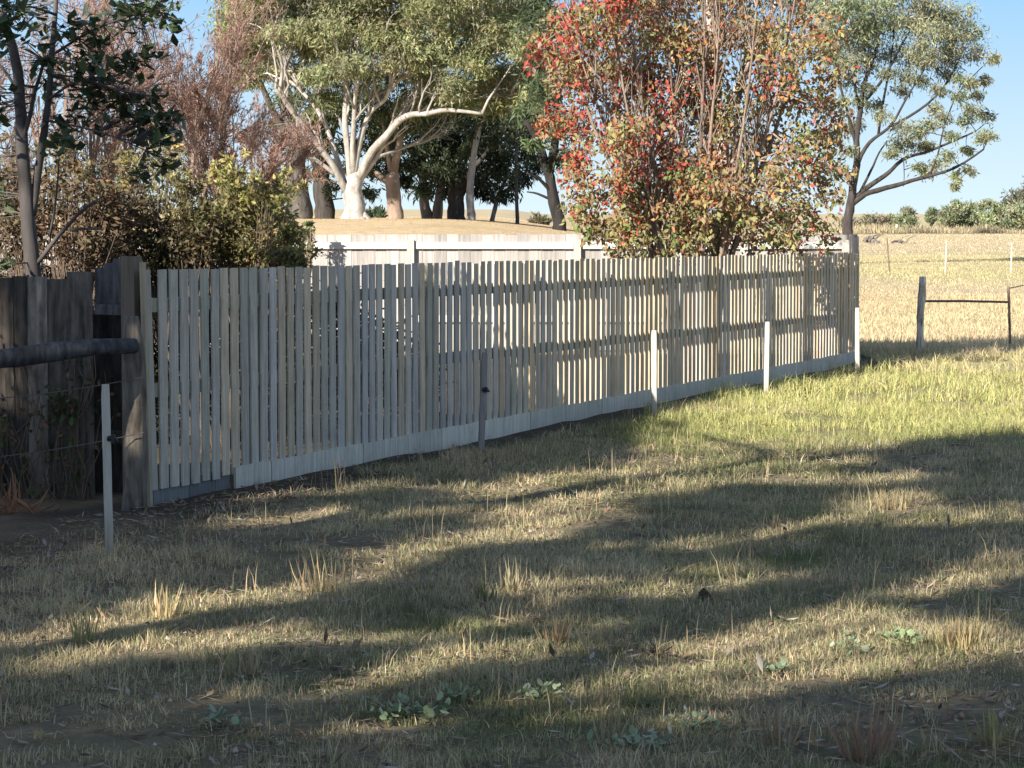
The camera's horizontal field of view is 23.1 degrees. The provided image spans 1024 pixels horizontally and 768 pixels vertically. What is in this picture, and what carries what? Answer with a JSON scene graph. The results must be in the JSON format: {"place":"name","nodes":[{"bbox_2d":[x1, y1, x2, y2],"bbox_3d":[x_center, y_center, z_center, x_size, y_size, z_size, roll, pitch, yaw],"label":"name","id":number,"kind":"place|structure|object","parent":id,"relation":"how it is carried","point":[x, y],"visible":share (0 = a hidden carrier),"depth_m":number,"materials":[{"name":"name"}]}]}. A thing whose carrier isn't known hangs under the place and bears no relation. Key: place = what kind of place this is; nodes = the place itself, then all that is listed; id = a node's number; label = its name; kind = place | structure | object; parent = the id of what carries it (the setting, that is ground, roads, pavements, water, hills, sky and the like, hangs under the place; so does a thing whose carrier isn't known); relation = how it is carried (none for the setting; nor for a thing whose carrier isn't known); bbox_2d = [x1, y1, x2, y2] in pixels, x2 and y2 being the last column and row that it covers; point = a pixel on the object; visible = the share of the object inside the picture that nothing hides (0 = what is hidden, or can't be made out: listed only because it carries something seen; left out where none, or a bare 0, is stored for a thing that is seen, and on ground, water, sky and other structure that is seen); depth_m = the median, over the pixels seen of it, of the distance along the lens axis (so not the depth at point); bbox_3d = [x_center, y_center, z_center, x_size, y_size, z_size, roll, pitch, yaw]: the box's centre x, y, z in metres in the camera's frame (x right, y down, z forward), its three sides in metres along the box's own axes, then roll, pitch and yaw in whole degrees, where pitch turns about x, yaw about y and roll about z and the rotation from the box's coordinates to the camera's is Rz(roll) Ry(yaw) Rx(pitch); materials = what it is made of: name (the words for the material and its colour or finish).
{"place":"outdoors","nodes":[
{"label":"outdoors","id":0,"kind":"place"},
{"bbox_2d":[0,209,1023,767],"bbox_3d":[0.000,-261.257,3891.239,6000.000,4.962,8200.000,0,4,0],"label":"ground","id":1,"kind":"structure","parent":0,"point":[34,523],"depth_m":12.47,"materials":[{"name":"plant"}]},
{"bbox_2d":[0,467,61,515],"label":"dead fern","id":2,"kind":"object","parent":1,"relation":"on","point":[27,507],"visible":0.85,"depth_m":15.96,"materials":[{"name":"brown plant"}]},
{"bbox_2d":[0,316,147,510],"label":"farm fence","id":3,"kind":"object","parent":1,"relation":"on","point":[129,346],"visible":0.91,"depth_m":16.04,"materials":[{"name":"wood"}]},
{"bbox_2d":[0,126,156,309],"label":"bush","id":4,"kind":"object","parent":1,"relation":"on","point":[108,219],"visible":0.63,"depth_m":19.79,"materials":[{"name":"brown plant"}]},
{"bbox_2d":[0,258,157,498],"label":"old fence","id":5,"kind":"object","parent":1,"relation":"on","point":[44,309],"visible":0.59,"depth_m":17.04,"materials":[{"name":"wood"}]},
{"bbox_2d":[0,330,120,498],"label":"dead creeper","id":6,"kind":"object","parent":5,"relation":"attached to","point":[72,464],"visible":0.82,"depth_m":16.99,"materials":[{"name":"brown plant"}]},
{"bbox_2d":[43,384,78,424],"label":"ivy sprig","id":7,"kind":"object","parent":5,"relation":"attached to","point":[59,410],"visible":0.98,"depth_m":16.96,"materials":[{"name":"green plant"}]},
{"bbox_2d":[68,600,102,645],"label":"grass tuft","id":8,"kind":"object","parent":1,"relation":"on","point":[87,634],"visible":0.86,"depth_m":11.05,"materials":[{"name":"green plant"}]},
{"bbox_2d":[0,0,187,277],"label":"sapling","id":9,"kind":"object","parent":1,"relation":"on","point":[29,191],"visible":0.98,"depth_m":17.73,"materials":[{"name":"green plant"}]},
{"bbox_2d":[24,0,184,233],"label":"twiggy tree","id":10,"kind":"object","parent":1,"relation":"on","point":[110,148],"visible":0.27,"depth_m":54.27,"materials":[{"name":"brown plant"}]},
{"bbox_2d":[0,0,211,229],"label":"twiggy tree","id":11,"kind":"object","parent":1,"relation":"on","point":[38,122],"visible":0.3,"depth_m":51.81,"materials":[{"name":"green plant"}]},
{"bbox_2d":[101,384,117,559],"bbox_3d":[-2.240,0.541,14.007,0.100,1.079,0.070,0,4,0],"label":"fence stake","id":12,"kind":"object","parent":1,"relation":"on","point":[108,438],"visible":0.91,"depth_m":13.98,"materials":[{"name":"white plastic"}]},
{"bbox_2d":[147,581,187,620],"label":"grass tuft","id":13,"kind":"object","parent":1,"relation":"on","point":[166,608],"visible":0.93,"depth_m":11.76,"materials":[{"name":"beige plant"}]},
{"bbox_2d":[61,0,294,231],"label":"twiggy tree","id":14,"kind":"object","parent":1,"relation":"on","point":[237,46],"visible":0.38,"depth_m":57.62,"materials":[{"name":"brown plant"}]},
{"bbox_2d":[115,20,291,228],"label":"twiggy tree","id":15,"kind":"object","parent":1,"relation":"on","point":[192,87],"visible":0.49,"depth_m":58.50,"materials":[{"name":"brown plant"}]},
{"bbox_2d":[204,704,238,726],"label":"weed plant","id":16,"kind":"object","parent":1,"relation":"on","point":[234,719],"visible":1,"depth_m":9.28,"materials":[{"name":"green plant"}]},
{"bbox_2d":[212,641,263,679],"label":"grass tuft","id":17,"kind":"object","parent":1,"relation":"on","point":[250,662],"visible":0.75,"depth_m":10.40,"materials":[{"name":"green plant"}]},
{"bbox_2d":[173,37,336,229],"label":"twiggy tree","id":18,"kind":"object","parent":1,"relation":"on","point":[274,161],"visible":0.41,"depth_m":65.64,"materials":[{"name":"brown plant"}]},
{"bbox_2d":[78,118,456,452],"bbox_3d":[-2.104,-0.523,20.769,3.386,3.338,2.194,0,4,0],"label":"garden bush","id":19,"kind":"object","parent":1,"relation":"on","point":[276,234],"visible":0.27,"depth_m":20.23,"materials":[{"name":"green plant"}]},
{"bbox_2d":[198,0,402,218],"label":"gum tree","id":20,"kind":"object","parent":1,"relation":"on","point":[305,210],"visible":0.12,"depth_m":119.12,"materials":[{"name":"green plant"}]},
{"bbox_2d":[300,219,317,269],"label":"climbing shoot","id":21,"kind":"object","parent":1,"relation":"on","point":[310,238],"visible":0.62,"depth_m":34.91,"materials":[{"name":"green plant"}]},
{"bbox_2d":[290,550,358,594],"bbox_3d":[-0.965,0.951,12.865,0.377,0.248,0.339,0,4,0],"label":"grass tuft","id":22,"kind":"object","parent":1,"relation":"on","point":[316,577],"visible":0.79,"depth_m":12.84,"materials":[{"name":"beige plant"}]},
{"bbox_2d":[301,10,426,218],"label":"gum tree","id":23,"kind":"object","parent":1,"relation":"on","point":[323,200],"visible":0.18,"depth_m":123.26,"materials":[{"name":"green plant"}]},
{"bbox_2d":[187,0,564,218],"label":"white gum tree","id":24,"kind":"object","parent":1,"relation":"on","point":[392,36],"visible":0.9,"depth_m":107.96,"materials":[{"name":"green plant"}]},
{"bbox_2d":[365,205,387,217],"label":"distant bush","id":25,"kind":"object","parent":1,"relation":"on","point":[378,212],"visible":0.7,"depth_m":188.71,"materials":[{"name":"green plant"}]},
{"bbox_2d":[353,691,460,719],"bbox_3d":[-0.398,1.233,9.541,0.414,0.090,0.426,0,4,0],"label":"weed plant","id":26,"kind":"object","parent":1,"relation":"on","point":[427,710],"visible":1,"depth_m":9.55,"materials":[{"name":"green plant"}]},
{"bbox_2d":[358,86,458,218],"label":"gum tree","id":27,"kind":"object","parent":1,"relation":"on","point":[391,180],"visible":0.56,"depth_m":117.35,"materials":[{"name":"green plant"}]},
{"bbox_2d":[0,234,858,349],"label":"back fence","id":28,"kind":"object","parent":1,"relation":"on","point":[375,249],"visible":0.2,"depth_m":35.43,"materials":[{"name":"white wood"}]},
{"bbox_2d":[402,133,465,218],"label":"gum tree","id":29,"kind":"object","parent":1,"relation":"on","point":[427,212],"visible":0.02,"depth_m":129.43,"materials":[{"name":"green plant"}]},
{"bbox_2d":[357,70,554,219],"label":"dark tree","id":30,"kind":"object","parent":1,"relation":"on","point":[497,166],"visible":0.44,"depth_m":123.91,"materials":[{"name":"green plant"}]},
{"bbox_2d":[438,683,479,702],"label":"weed plant","id":31,"kind":"object","parent":1,"relation":"on","point":[455,688],"visible":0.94,"depth_m":9.81,"materials":[{"name":"green plant"}]},
{"bbox_2d":[464,576,496,604],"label":"grass tuft","id":32,"kind":"object","parent":1,"relation":"on","point":[482,589],"visible":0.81,"depth_m":12.34,"materials":[{"name":"green plant"}]},
{"bbox_2d":[478,352,489,453],"bbox_3d":[-0.226,0.204,20.012,0.096,0.914,0.074,-1,4,-10],"label":"fence stake","id":33,"kind":"object","parent":1,"relation":"on","point":[484,389],"visible":0.89,"depth_m":20.00,"materials":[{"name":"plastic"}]},
{"bbox_2d":[453,98,520,219],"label":"young gum tree","id":34,"kind":"object","parent":1,"relation":"on","point":[472,148],"visible":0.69,"depth_m":120.53,"materials":[{"name":"green plant"}]},
{"bbox_2d":[121,252,858,505],"bbox_3d":[0.998,-0.404,24.470,0.210,1.935,17.762,2,4,23],"label":"paling fence","id":35,"kind":"object","parent":1,"relation":"on","point":[601,383],"visible":0.87,"depth_m":20.53,"materials":[{"name":"grey wood"}]},
{"bbox_2d":[475,170,525,220],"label":"young gum tree","id":36,"kind":"object","parent":1,"relation":"on","point":[493,213],"visible":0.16,"depth_m":127.60,"materials":[{"name":"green plant"}]},
{"bbox_2d":[486,554,531,594],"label":"grass tuft","id":37,"kind":"object","parent":1,"relation":"on","point":[508,583],"visible":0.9,"depth_m":12.64,"materials":[{"name":"beige plant"}]},
{"bbox_2d":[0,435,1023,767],"bbox_3d":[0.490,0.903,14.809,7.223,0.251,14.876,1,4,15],"label":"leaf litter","id":38,"kind":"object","parent":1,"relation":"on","point":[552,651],"visible":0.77,"depth_m":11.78,"materials":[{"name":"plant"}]},
{"bbox_2d":[0,221,1023,765],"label":"dry stalks","id":39,"kind":"object","parent":1,"relation":"on","point":[878,227],"visible":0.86,"depth_m":14.39,"materials":[{"name":"beige plant"}]},
{"bbox_2d":[0,411,1023,767],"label":"clover","id":40,"kind":"object","parent":1,"relation":"on","point":[556,609],"visible":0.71,"depth_m":11.60,"materials":[{"name":"green plant"}]},
{"bbox_2d":[499,105,535,223],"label":"young gum tree","id":41,"kind":"object","parent":1,"relation":"on","point":[515,173],"visible":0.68,"depth_m":121.56,"materials":[{"name":"green plant"}]},
{"bbox_2d":[527,210,552,224],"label":"distant bush","id":42,"kind":"object","parent":1,"relation":"on","point":[537,218],"visible":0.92,"depth_m":190.78,"materials":[{"name":"green plant"}]},
{"bbox_2d":[518,678,564,698],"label":"weed plant","id":43,"kind":"object","parent":1,"relation":"on","point":[526,688],"visible":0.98,"depth_m":9.86,"materials":[{"name":"green plant"}]},
{"bbox_2d":[496,0,609,230],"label":"gum tree","id":44,"kind":"object","parent":1,"relation":"on","point":[548,163],"visible":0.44,"depth_m":103.11,"materials":[{"name":"green plant"}]},
{"bbox_2d":[530,612,576,646],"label":"grass tuft","id":45,"kind":"object","parent":1,"relation":"on","point":[558,634],"visible":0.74,"depth_m":11.04,"materials":[{"name":"beige plant"}]},
{"bbox_2d":[586,684,618,712],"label":"grass tuft","id":46,"kind":"object","parent":1,"relation":"on","point":[601,700],"visible":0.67,"depth_m":9.61,"materials":[{"name":"green plant"}]},
{"bbox_2d":[592,678,630,745],"bbox_3d":[0.365,1.192,9.060,0.149,0.251,0.094,0,4,0],"label":"grass tuft","id":47,"kind":"object","parent":1,"relation":"on","point":[603,725],"visible":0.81,"depth_m":9.06,"materials":[{"name":"green plant"}]},
{"bbox_2d":[587,725,686,749],"bbox_3d":[0.443,1.270,8.997,0.295,0.085,0.277,-2,4,-22],"label":"weed plant","id":48,"kind":"object","parent":1,"relation":"on","point":[636,736],"visible":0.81,"depth_m":8.98,"materials":[{"name":"green plant"}]},
{"bbox_2d":[651,330,656,418],"bbox_3d":[1.326,-0.034,23.427,0.051,0.936,0.049,-1,4,-8],"label":"fence stake","id":49,"kind":"object","parent":1,"relation":"on","point":[653,370],"visible":0.89,"depth_m":23.40,"materials":[{"name":"white wood"}]},
{"bbox_2d":[641,642,667,660],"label":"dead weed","id":50,"kind":"object","parent":1,"relation":"on","point":[650,650],"visible":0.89,"depth_m":10.79,"materials":[{"name":"brown plant"}]},
{"bbox_2d":[516,0,865,361],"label":"autumn tree","id":51,"kind":"object","parent":1,"relation":"on","point":[681,234],"visible":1,"depth_m":30.09,"materials":[{"name":"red plant"}]},
{"bbox_2d":[633,710,750,729],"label":"weed plant","id":52,"kind":"object","parent":1,"relation":"on","point":[710,718],"visible":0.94,"depth_m":9.33,"materials":[{"name":"green plant"}]},
{"bbox_2d":[698,588,712,600],"bbox_3d":[0.950,1.040,12.364,0.078,0.071,0.074,-2,4,-27],"label":"earth clod","id":53,"kind":"object","parent":1,"relation":"on","point":[704,592],"visible":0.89,"depth_m":12.34,"materials":[{"name":"brown soil"}]},
{"bbox_2d":[566,0,851,218],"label":"tall gum tree","id":54,"kind":"object","parent":1,"relation":"on","point":[738,20],"visible":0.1,"depth_m":233.86,"materials":[{"name":"green plant"}]},
{"bbox_2d":[764,322,769,396],"bbox_3d":[2.658,-0.203,26.206,0.059,0.894,0.051,0,4,0],"label":"fence stake","id":55,"kind":"object","parent":1,"relation":"on","point":[766,355],"visible":0.83,"depth_m":26.18,"materials":[{"name":"white wood"}]},
{"bbox_2d":[763,656,788,676],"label":"weed plant","id":56,"kind":"object","parent":1,"relation":"on","point":[781,664],"visible":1,"depth_m":10.40,"materials":[{"name":"green plant"}]},
{"bbox_2d":[755,685,810,750],"bbox_3d":[0.953,1.198,8.953,0.177,0.240,0.192,-2,4,-26],"label":"grass tuft","id":57,"kind":"object","parent":1,"relation":"on","point":[776,729],"visible":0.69,"depth_m":8.98,"materials":[{"name":"brown plant"}]},
{"bbox_2d":[814,629,874,655],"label":"weed plant","id":58,"kind":"object","parent":1,"relation":"on","point":[846,632],"visible":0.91,"depth_m":10.95,"materials":[{"name":"green plant"}]},
{"bbox_2d":[855,308,859,373],"bbox_3d":[4.117,-0.457,29.917,0.055,0.906,0.049,0,4,-7],"label":"fence stake","id":59,"kind":"object","parent":1,"relation":"on","point":[857,336],"visible":0.88,"depth_m":29.89,"materials":[{"name":"white wood"}]},
{"bbox_2d":[817,689,905,765],"bbox_3d":[1.250,1.204,8.831,0.247,0.274,0.292,-2,4,-30],"label":"grass tuft","id":60,"kind":"object","parent":1,"relation":"on","point":[857,752],"visible":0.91,"depth_m":8.81,"materials":[{"name":"plant"}]},
{"bbox_2d":[834,210,889,227],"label":"brown scrub","id":61,"kind":"object","parent":1,"relation":"on","point":[879,219],"visible":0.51,"depth_m":288.38,"materials":[{"name":"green plant"}]},
{"bbox_2d":[863,234,882,243],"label":"fallen log","id":62,"kind":"object","parent":1,"relation":"on","point":[871,239],"visible":0.91,"depth_m":171.61,"materials":[{"name":"grey wood"}]},
{"bbox_2d":[886,238,889,272],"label":"field post","id":63,"kind":"object","parent":1,"relation":"on","point":[888,255],"visible":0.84,"depth_m":82.74,"materials":[{"name":"brown wood"}]},
{"bbox_2d":[870,487,913,510],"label":"grass tuft","id":64,"kind":"object","parent":1,"relation":"on","point":[901,503],"visible":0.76,"depth_m":16.18,"materials":[{"name":"beige plant"}]},
{"bbox_2d":[886,211,898,225],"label":"shrub","id":65,"kind":"object","parent":1,"relation":"on","point":[891,216],"visible":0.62,"depth_m":289.39,"materials":[{"name":"green plant"}]},
{"bbox_2d":[876,626,929,645],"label":"weed plant","id":66,"kind":"object","parent":1,"relation":"on","point":[901,631],"visible":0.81,"depth_m":11.15,"materials":[{"name":"green plant"}]},
{"bbox_2d":[891,235,915,243],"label":"fallen log","id":67,"kind":"object","parent":1,"relation":"on","point":[901,241],"visible":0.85,"depth_m":171.74,"materials":[{"name":"grey wood"}]},
{"bbox_2d":[806,0,1001,239],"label":"gum tree","id":68,"kind":"object","parent":1,"relation":"on","point":[864,28],"visible":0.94,"depth_m":99.20,"materials":[{"name":"green plant"}]},
{"bbox_2d":[892,205,922,228],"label":"shrub","id":69,"kind":"object","parent":1,"relation":"on","point":[907,216],"visible":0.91,"depth_m":285.96,"materials":[{"name":"green plant"}]},
{"bbox_2d":[923,560,934,569],"bbox_3d":[2.278,0.989,13.702,0.064,0.059,0.071,0,4,0],"label":"earth clod","id":70,"kind":"object","parent":1,"relation":"on","point":[931,564],"visible":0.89,"depth_m":13.68,"materials":[{"name":"brown soil"}]},
{"bbox_2d":[924,205,939,227],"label":"shrub","id":71,"kind":"object","parent":1,"relation":"on","point":[930,215],"visible":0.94,"depth_m":290.73,"materials":[{"name":"green plant"}]},
{"bbox_2d":[945,241,946,272],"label":"field post","id":72,"kind":"object","parent":1,"relation":"on","point":[945,256],"visible":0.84,"depth_m":84.21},
{"bbox_2d":[934,196,971,228],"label":"shrub","id":73,"kind":"object","parent":1,"relation":"on","point":[952,216],"visible":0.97,"depth_m":287.36,"materials":[{"name":"green plant"}]},
{"bbox_2d":[928,614,997,653],"bbox_3d":[2.013,1.096,11.058,0.300,0.173,0.226,-1,4,-16],"label":"grass tuft","id":74,"kind":"object","parent":1,"relation":"on","point":[962,636],"visible":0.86,"depth_m":11.05,"materials":[{"name":"beige plant"}]},
{"bbox_2d":[915,276,1023,354],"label":"post and rail","id":75,"kind":"object","parent":1,"relation":"on","point":[921,300],"visible":0.86,"depth_m":34.45,"materials":[{"name":"wood"}]},
{"bbox_2d":[960,200,980,227],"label":"shrub","id":76,"kind":"object","parent":1,"relation":"on","point":[971,205],"visible":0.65,"depth_m":289.83,"materials":[{"name":"green plant"}]},
{"bbox_2d":[968,198,1001,228],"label":"shrub","id":77,"kind":"object","parent":1,"relation":"on","point":[979,212],"visible":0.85,"depth_m":287.42,"materials":[{"name":"green plant"}]},
{"bbox_2d":[963,702,1022,747],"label":"grass tuft","id":78,"kind":"object","parent":1,"relation":"on","point":[987,733],"visible":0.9,"depth_m":9.05,"materials":[{"name":"green plant"}]},
{"bbox_2d":[986,201,1015,230],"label":"shrub","id":79,"kind":"object","parent":1,"relation":"on","point":[997,208],"visible":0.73,"depth_m":284.04,"materials":[{"name":"green plant"}]},
{"bbox_2d":[999,198,1023,230],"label":"shrub","id":80,"kind":"object","parent":1,"relation":"on","point":[1014,214],"visible":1,"depth_m":280.31,"materials":[{"name":"green plant"}]},
{"bbox_2d":[999,175,1023,219],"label":"tree","id":81,"kind":"object","parent":1,"relation":"on","point":[1017,195],"visible":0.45,"depth_m":299.64,"materials":[{"name":"green plant"}]},
{"bbox_2d":[1010,242,1012,271],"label":"field post","id":82,"kind":"object","parent":1,"relation":"on","point":[1011,257],"visible":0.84,"depth_m":83.47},
{"bbox_2d":[0,0,1023,213],"label":"sky","id":83,"kind":"structure","parent":0,"point":[1001,164],"materials":[{"name":"blue"}]}
]}

